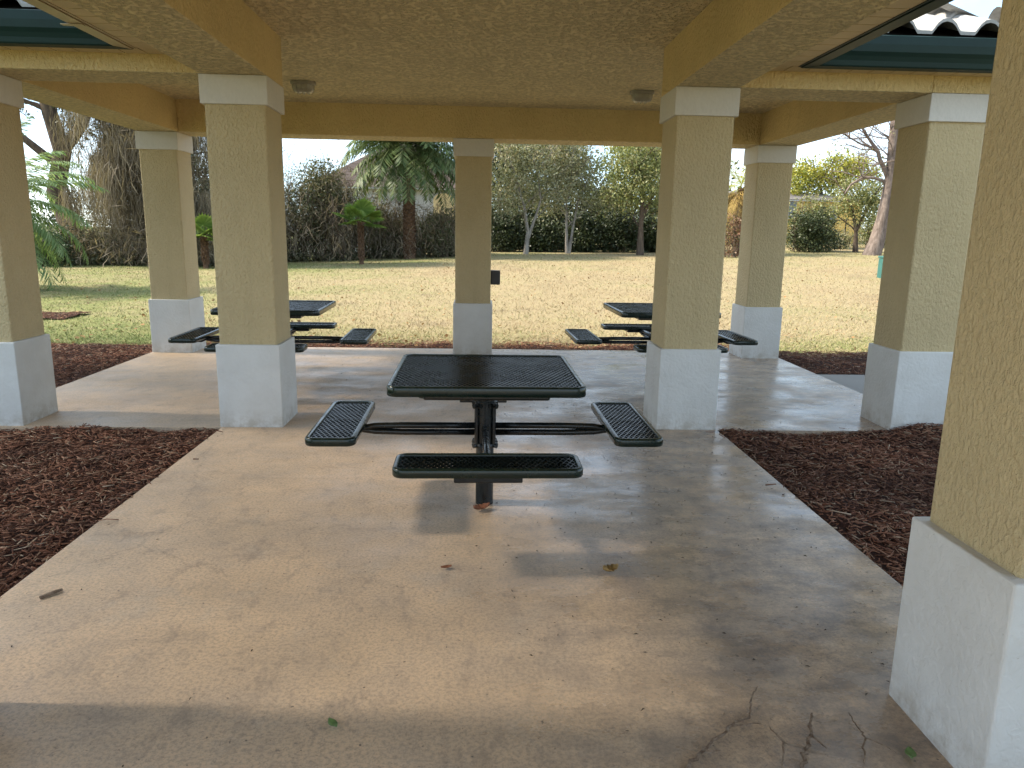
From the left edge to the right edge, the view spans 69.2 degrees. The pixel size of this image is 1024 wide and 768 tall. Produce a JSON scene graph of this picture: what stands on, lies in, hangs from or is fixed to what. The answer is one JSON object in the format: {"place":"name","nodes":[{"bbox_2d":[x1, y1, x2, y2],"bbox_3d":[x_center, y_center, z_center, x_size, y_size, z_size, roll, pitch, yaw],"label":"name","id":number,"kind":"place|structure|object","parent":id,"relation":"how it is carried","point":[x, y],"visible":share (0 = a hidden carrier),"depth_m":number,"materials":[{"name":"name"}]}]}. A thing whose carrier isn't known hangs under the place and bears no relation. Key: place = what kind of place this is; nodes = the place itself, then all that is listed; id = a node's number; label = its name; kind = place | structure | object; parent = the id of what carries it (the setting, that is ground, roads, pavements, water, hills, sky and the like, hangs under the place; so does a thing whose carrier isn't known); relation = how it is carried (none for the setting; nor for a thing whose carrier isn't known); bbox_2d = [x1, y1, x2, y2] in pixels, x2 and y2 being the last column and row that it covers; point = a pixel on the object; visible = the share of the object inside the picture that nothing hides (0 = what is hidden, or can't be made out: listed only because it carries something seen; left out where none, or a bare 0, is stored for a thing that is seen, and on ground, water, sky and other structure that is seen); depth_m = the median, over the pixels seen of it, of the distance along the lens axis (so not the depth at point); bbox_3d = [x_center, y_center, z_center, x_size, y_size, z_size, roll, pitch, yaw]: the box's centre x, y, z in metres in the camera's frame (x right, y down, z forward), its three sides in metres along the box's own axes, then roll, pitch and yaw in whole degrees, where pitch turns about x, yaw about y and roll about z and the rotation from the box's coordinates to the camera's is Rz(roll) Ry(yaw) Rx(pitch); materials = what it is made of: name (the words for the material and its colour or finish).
{"place":"outdoors","nodes":[
{"label":"outdoors","id":0,"kind":"place"},
{"bbox_2d":[11,358,888,766],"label":"debris","id":1,"kind":"object","parent":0,"point":[651,542],"visible":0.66,"depth_m":3.48,"materials":[{"name":"brown plant"}]},
{"bbox_2d":[0,347,952,767],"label":"pavement","id":2,"kind":"structure","parent":0,"point":[132,637],"depth_m":3.03,"materials":[{"name":"concrete"}]},
{"bbox_2d":[39,588,62,598],"bbox_3d":[-1.883,0.856,3.031,0.015,0.017,0.087,9,14,33],"label":"stick","id":3,"kind":"object","parent":2,"relation":"on","point":[50,593],"visible":1,"depth_m":3.02,"materials":[{"name":"brown wood"}]},
{"bbox_2d":[168,300,376,352],"bbox_3d":[-2.248,-0.375,7.156,1.784,0.781,1.784,0,12,-4],"label":"picnic table","id":4,"kind":"object","parent":2,"relation":"on","point":[303,308],"visible":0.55,"depth_m":7.13,"materials":[{"name":"black paint"}]},
{"bbox_2d":[328,717,337,726],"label":"fallen leaf","id":5,"kind":"object","parent":2,"relation":"on","point":[332,722],"visible":1,"depth_m":2.27,"materials":[{"name":"green plant"}]},
{"bbox_2d":[473,502,489,509],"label":"fallen leaf","id":6,"kind":"object","parent":2,"relation":"on","point":[481,506],"visible":1,"depth_m":4.04,"materials":[{"name":"orange plant"}]},
{"bbox_2d":[305,354,662,504],"bbox_3d":[-0.149,0.300,4.077,1.784,0.781,1.784,0,12,-3],"label":"picnic table","id":7,"kind":"object","parent":2,"relation":"on","point":[484,384],"visible":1,"depth_m":3.81,"materials":[{"name":"black metal"}]},
{"bbox_2d":[0,0,1023,767],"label":"picnic pavilion","id":8,"kind":"structure","parent":2,"relation":"on","point":[768,86],"depth_m":5.42,"materials":[{"name":"yellow paint"}]},
{"bbox_2d":[290,80,315,94],"bbox_3d":[-2.017,-2.866,7.169,0.236,0.113,0.170,0,12,-3],"label":"ceiling light","id":9,"kind":"object","parent":8,"relation":"attached to","point":[304,87],"visible":1,"depth_m":7.11,"materials":[{"name":"beige glass"}]},
{"bbox_2d":[491,270,499,284],"bbox_3d":[-0.202,-1.295,9.012,0.115,0.170,0.112,0,12,-3],"label":"electrical box","id":10,"kind":"object","parent":8,"relation":"attached to","point":[495,277],"visible":0.88,"depth_m":8.96,"materials":[{"name":"grey metal"}]},
{"bbox_2d":[630,90,653,103],"bbox_3d":[1.288,-2.847,7.355,0.236,0.113,0.170,0,12,-3],"label":"ceiling light","id":11,"kind":"object","parent":8,"relation":"attached to","point":[642,96],"visible":1,"depth_m":7.29,"materials":[{"name":"beige glass"}]},
{"bbox_2d":[603,563,618,571],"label":"fallen leaf","id":12,"kind":"object","parent":2,"relation":"on","point":[611,568],"visible":1,"depth_m":3.33,"materials":[{"name":"plant"}]},
{"bbox_2d":[565,303,757,352],"bbox_3d":[1.470,-0.385,7.517,1.784,0.781,1.784,0,12,-5],"label":"picnic table","id":13,"kind":"object","parent":2,"relation":"on","point":[640,311],"visible":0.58,"depth_m":7.46,"materials":[{"name":"black paint"}]},
{"bbox_2d":[685,686,760,767],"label":"pavement crack","id":14,"kind":"object","parent":2,"relation":"on","point":[707,747],"visible":1,"depth_m":2.22,"materials":[{"name":"cracked concrete"},{"name":"dark gap"}]},
{"bbox_2d":[769,713,826,767],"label":"pavement crack","id":15,"kind":"object","parent":2,"relation":"on","point":[805,752],"visible":1,"depth_m":2.18,"materials":[{"name":"grey concrete"}]},
{"bbox_2d":[849,713,896,762],"bbox_3d":[1.045,1.060,2.248,0.128,0.031,0.196,-3,12,-19],"label":"pavement crack","id":16,"kind":"object","parent":2,"relation":"on","point":[864,741],"visible":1,"depth_m":2.21,"materials":[{"name":"grey concrete"}]},
{"bbox_2d":[905,746,916,757],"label":"fallen leaf","id":17,"kind":"object","parent":2,"relation":"on","point":[910,752],"visible":1,"depth_m":2.18,"materials":[{"name":"green plant"}]},
{"bbox_2d":[37,226,967,499],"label":"ground","id":18,"kind":"structure","parent":0,"point":[499,294],"depth_m":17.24,"materials":[{"name":"beige plant"}]},
{"bbox_2d":[33,220,87,266],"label":"hedge","id":19,"kind":"object","parent":18,"relation":"on","point":[66,249],"visible":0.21,"depth_m":26.03,"materials":[{"name":"green plant"}]},
{"bbox_2d":[21,116,110,290],"bbox_3d":[-11.622,-3.855,16.501,4.317,4.375,4.495,0,12,-3],"label":"date palm","id":20,"kind":"object","parent":18,"relation":"on","point":[47,235],"visible":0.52,"depth_m":16.96,"materials":[{"name":"green plant"}]},
{"bbox_2d":[42,311,91,319],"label":"mulch","id":21,"kind":"object","parent":18,"relation":"on","point":[52,315],"visible":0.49,"depth_m":12.39,"materials":[{"name":"brown wood"}]},
{"bbox_2d":[51,342,151,387],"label":"mulch","id":22,"kind":"object","parent":18,"relation":"on","point":[72,362],"visible":0.47,"depth_m":8.47,"materials":[{"name":"brown wood"}]},
{"bbox_2d":[0,423,221,597],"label":"mulch","id":23,"kind":"object","parent":18,"relation":"on","point":[62,488],"visible":0.98,"depth_m":4.47,"materials":[{"name":"brown wood"}]},
{"bbox_2d":[20,98,214,264],"bbox_3d":[-15.520,-9.934,26.447,12.998,11.635,8.127,0,12,-3],"label":"mossy oak","id":24,"kind":"object","parent":18,"relation":"on","point":[113,168],"visible":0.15,"depth_m":26.61,"materials":[{"name":"brown plant"}]},
{"bbox_2d":[36,220,214,266],"bbox_3d":[-14.036,-5.182,27.629,8.758,1.800,5.152,0,12,-3],"label":"vine thicket","id":25,"kind":"object","parent":18,"relation":"on","point":[94,258],"visible":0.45,"depth_m":27.05,"materials":[{"name":"green plant"}]},
{"bbox_2d":[195,213,212,268],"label":"fan palm","id":26,"kind":"object","parent":18,"relation":"on","point":[202,221],"visible":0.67,"depth_m":25.91,"materials":[{"name":"green plant"}]},
{"bbox_2d":[95,129,312,259],"bbox_3d":[-11.939,-9.172,29.922,8.733,8.747,7.882,-7,14,-32],"label":"vine thicket","id":27,"kind":"object","parent":18,"relation":"on","point":[208,178],"visible":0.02,"depth_m":29.58,"materials":[{"name":"brown plant"}]},
{"bbox_2d":[206,139,323,262],"bbox_3d":[-11.695,-8.247,31.726,6.988,6.188,6.311,0,12,-3],"label":"vine thicket","id":28,"kind":"object","parent":18,"relation":"on","point":[290,241],"visible":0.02,"depth_m":31.71,"materials":[{"name":"green plant"}]},
{"bbox_2d":[282,140,392,261],"bbox_3d":[-9.065,-8.327,32.194,7.335,6.173,6.702,4,12,14],"label":"vine thicket","id":29,"kind":"object","parent":18,"relation":"on","point":[314,220],"visible":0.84,"depth_m":31.64,"materials":[{"name":"green plant"}]},
{"bbox_2d":[332,196,386,263],"bbox_3d":[-5.874,-5.874,28.638,2.179,2.682,2.115,0,12,-3],"label":"fan palm","id":30,"kind":"object","parent":18,"relation":"on","point":[362,209],"visible":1,"depth_m":28.39,"materials":[{"name":"green plant"}]},
{"bbox_2d":[318,144,454,251],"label":"house","id":31,"kind":"structure","parent":18,"relation":"on","point":[418,197],"depth_m":44.44,"materials":[{"name":"grey tile"}]},
{"bbox_2d":[333,179,445,260],"bbox_3d":[-5.983,-7.453,33.846,6.239,3.806,5.350,0,12,-3],"label":"vine thicket","id":32,"kind":"object","parent":18,"relation":"on","point":[387,240],"visible":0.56,"depth_m":33.27,"materials":[{"name":"green plant"}]},
{"bbox_2d":[336,140,454,258],"bbox_3d":[-4.536,-9.119,32.176,6.584,7.468,6.756,0,12,-3],"label":"date palm","id":33,"kind":"object","parent":18,"relation":"on","point":[406,160],"visible":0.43,"depth_m":31.07,"materials":[{"name":"green plant"}]},
{"bbox_2d":[408,199,454,257],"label":"vine thicket","id":34,"kind":"object","parent":18,"relation":"on","point":[435,241],"visible":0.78,"depth_m":33.32,"materials":[{"name":"green plant"}]},
{"bbox_2d":[40,256,878,350],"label":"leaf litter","id":35,"kind":"object","parent":18,"relation":"on","point":[378,334],"visible":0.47,"depth_m":13.29,"materials":[{"name":"brown plant"}]},
{"bbox_2d":[206,338,728,351],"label":"mulch","id":36,"kind":"object","parent":18,"relation":"on","point":[445,344],"visible":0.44,"depth_m":9.80,"materials":[{"name":"brown wood"}]},
{"bbox_2d":[448,143,535,214],"bbox_3d":[-1.343,-11.026,40.500,6.311,7.779,4.298,0,12,-3],"label":"oak","id":37,"kind":"object","parent":18,"relation":"on","point":[497,160],"visible":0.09,"depth_m":39.95,"materials":[{"name":"green plant"}]},
{"bbox_2d":[29,160,974,240],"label":"woods","id":38,"kind":"object","parent":18,"relation":"on","point":[55,221],"depth_m":58.55,"materials":[{"name":"green plant"}]},
{"bbox_2d":[491,206,524,251],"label":"hedge","id":39,"kind":"object","parent":18,"relation":"on","point":[503,238],"visible":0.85,"depth_m":37.11,"materials":[{"name":"green plant"}]},
{"bbox_2d":[495,199,536,249],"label":"understory shrub","id":40,"kind":"object","parent":18,"relation":"on","point":[519,214],"visible":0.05,"depth_m":39.91,"materials":[{"name":"green plant"}]},
{"bbox_2d":[492,143,584,253],"bbox_3d":[0.881,-9.146,34.481,5.435,6.397,3.770,0,12,-3],"label":"crape myrtle","id":41,"kind":"object","parent":18,"relation":"on","point":[521,160],"visible":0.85,"depth_m":34.13,"materials":[{"name":"green plant"}]},
{"bbox_2d":[514,208,573,251],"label":"hedge","id":42,"kind":"object","parent":18,"relation":"on","point":[543,235],"visible":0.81,"depth_m":37.23,"materials":[{"name":"green plant"}]},
{"bbox_2d":[521,196,582,249],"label":"understory shrub","id":43,"kind":"object","parent":18,"relation":"on","point":[556,214],"visible":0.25,"depth_m":39.71,"materials":[{"name":"green plant"}]},
{"bbox_2d":[495,144,624,247],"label":"oak","id":44,"kind":"object","parent":18,"relation":"on","point":[596,165],"visible":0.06,"depth_m":41.29,"materials":[{"name":"green plant"}]},
{"bbox_2d":[526,144,623,253],"bbox_3d":[3.160,-9.363,35.447,5.416,6.352,3.957,0,12,-3],"label":"crape myrtle","id":45,"kind":"object","parent":18,"relation":"on","point":[576,161],"visible":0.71,"depth_m":35.19,"materials":[{"name":"green plant"}]},
{"bbox_2d":[553,204,609,252],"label":"hedge","id":46,"kind":"object","parent":18,"relation":"on","point":[586,234],"visible":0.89,"depth_m":37.34,"materials":[{"name":"green plant"}]},
{"bbox_2d":[571,194,632,249],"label":"understory shrub","id":47,"kind":"object","parent":18,"relation":"on","point":[595,211],"visible":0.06,"depth_m":39.72,"materials":[{"name":"green plant"}]},
{"bbox_2d":[593,201,650,252],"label":"hedge","id":48,"kind":"object","parent":18,"relation":"on","point":[620,235],"visible":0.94,"depth_m":37.41,"materials":[{"name":"green plant"}]},
{"bbox_2d":[583,146,661,254],"bbox_3d":[6.080,-9.347,34.838,5.886,6.642,4.194,0,12,-3],"label":"oak","id":49,"kind":"object","parent":18,"relation":"on","point":[643,172],"visible":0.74,"depth_m":34.22,"materials":[{"name":"green plant"}]},
{"bbox_2d":[588,146,660,218],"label":"oak","id":50,"kind":"object","parent":18,"relation":"on","point":[617,166],"visible":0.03,"depth_m":42.45,"materials":[{"name":"green plant"}]},
{"bbox_2d":[631,200,657,246],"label":"understory shrub","id":51,"kind":"object","parent":18,"relation":"on","point":[651,210],"visible":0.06,"depth_m":40.07,"materials":[{"name":"green plant"}]},
{"bbox_2d":[632,208,657,252],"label":"hedge","id":52,"kind":"object","parent":18,"relation":"on","point":[650,239],"visible":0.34,"depth_m":37.55,"materials":[{"name":"green plant"}]},
{"bbox_2d":[724,206,742,257],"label":"bush","id":53,"kind":"object","parent":18,"relation":"on","point":[734,233],"visible":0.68,"depth_m":32.66,"materials":[{"name":"brown plant"}]},
{"bbox_2d":[727,156,744,255],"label":"tree","id":54,"kind":"object","parent":18,"relation":"on","point":[736,199],"visible":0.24,"depth_m":33.13,"materials":[{"name":"yellow plant"}]},
{"bbox_2d":[725,190,861,243],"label":"house","id":55,"kind":"structure","parent":18,"relation":"on","point":[792,198],"depth_m":43.76,"materials":[{"name":"beige paint"}]},
{"bbox_2d":[788,201,796,218],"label":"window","id":56,"kind":"structure","parent":55,"relation":"in","point":[791,203],"depth_m":43.45,"materials":[{"name":"grey glass"}]},
{"bbox_2d":[786,184,841,248],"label":"bush","id":57,"kind":"object","parent":18,"relation":"on","point":[816,202],"visible":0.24,"depth_m":38.65,"materials":[{"name":"green plant"}]},
{"bbox_2d":[786,195,849,252],"bbox_3d":[14.555,-7.811,35.789,3.687,2.982,2.652,0,12,-3],"label":"bush","id":58,"kind":"object","parent":18,"relation":"on","point":[813,229],"visible":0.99,"depth_m":35.52,"materials":[{"name":"green plant"}]},
{"bbox_2d":[778,350,867,374],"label":"mulch","id":59,"kind":"object","parent":18,"relation":"on","point":[852,363],"visible":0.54,"depth_m":9.06,"materials":[{"name":"brown wood"}]},
{"bbox_2d":[719,422,942,585],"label":"mulch","id":60,"kind":"object","parent":18,"relation":"on","point":[868,494],"visible":0.51,"depth_m":4.76,"materials":[{"name":"brown wood"}]},
{"bbox_2d":[786,219,884,247],"bbox_3d":[17.764,-7.923,39.596,6.604,1.774,0.064,0,12,-3],"label":"chain link fence","id":61,"kind":"object","parent":18,"relation":"on","point":[845,227],"visible":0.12,"depth_m":39.52,"materials":[{"name":"grey metal"}]},
{"bbox_2d":[790,142,883,195],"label":"oak","id":62,"kind":"object","parent":18,"relation":"on","point":[807,175],"visible":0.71,"depth_m":44.64,"materials":[{"name":"green plant"}]},
{"bbox_2d":[827,226,861,249],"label":"bush","id":63,"kind":"object","parent":18,"relation":"on","point":[849,240],"visible":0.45,"depth_m":38.20,"materials":[{"name":"green plant"}]},
{"bbox_2d":[806,149,884,251],"bbox_3d":[16.504,-8.909,34.992,4.517,5.461,3.893,0,12,-3],"label":"oak","id":64,"kind":"object","parent":18,"relation":"on","point":[867,202],"visible":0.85,"depth_m":35.08,"materials":[{"name":"green plant"}]},
{"bbox_2d":[805,120,897,255],"bbox_3d":[15.868,-10.744,32.669,6.363,10.650,4.364,0,12,-3],"label":"tree","id":65,"kind":"object","parent":18,"relation":"on","point":[875,245],"visible":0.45,"depth_m":32.97,"materials":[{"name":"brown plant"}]},
{"bbox_2d":[846,212,885,247],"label":"bush","id":66,"kind":"object","parent":18,"relation":"on","point":[865,236],"visible":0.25,"depth_m":39.79,"materials":[{"name":"green plant"}]},
{"bbox_2d":[877,256,883,277],"bbox_3d":[11.694,-3.550,22.866,0.640,0.770,0.540,0,12,-3],"label":"utility box","id":67,"kind":"object","parent":18,"relation":"on","point":[879,270],"visible":0.15,"depth_m":22.93,"materials":[{"name":"teal paint"}]},
{"bbox_2d":[20,0,1001,226],"label":"sky","id":68,"kind":"structure","parent":0,"point":[981,8],"materials":[{"name":"white"}]},
{"bbox_2d":[817,374,864,393],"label":"path","id":69,"kind":"structure","parent":0,"point":[854,382],"depth_m":7.91,"materials":[{"name":"concrete"}]}
]}

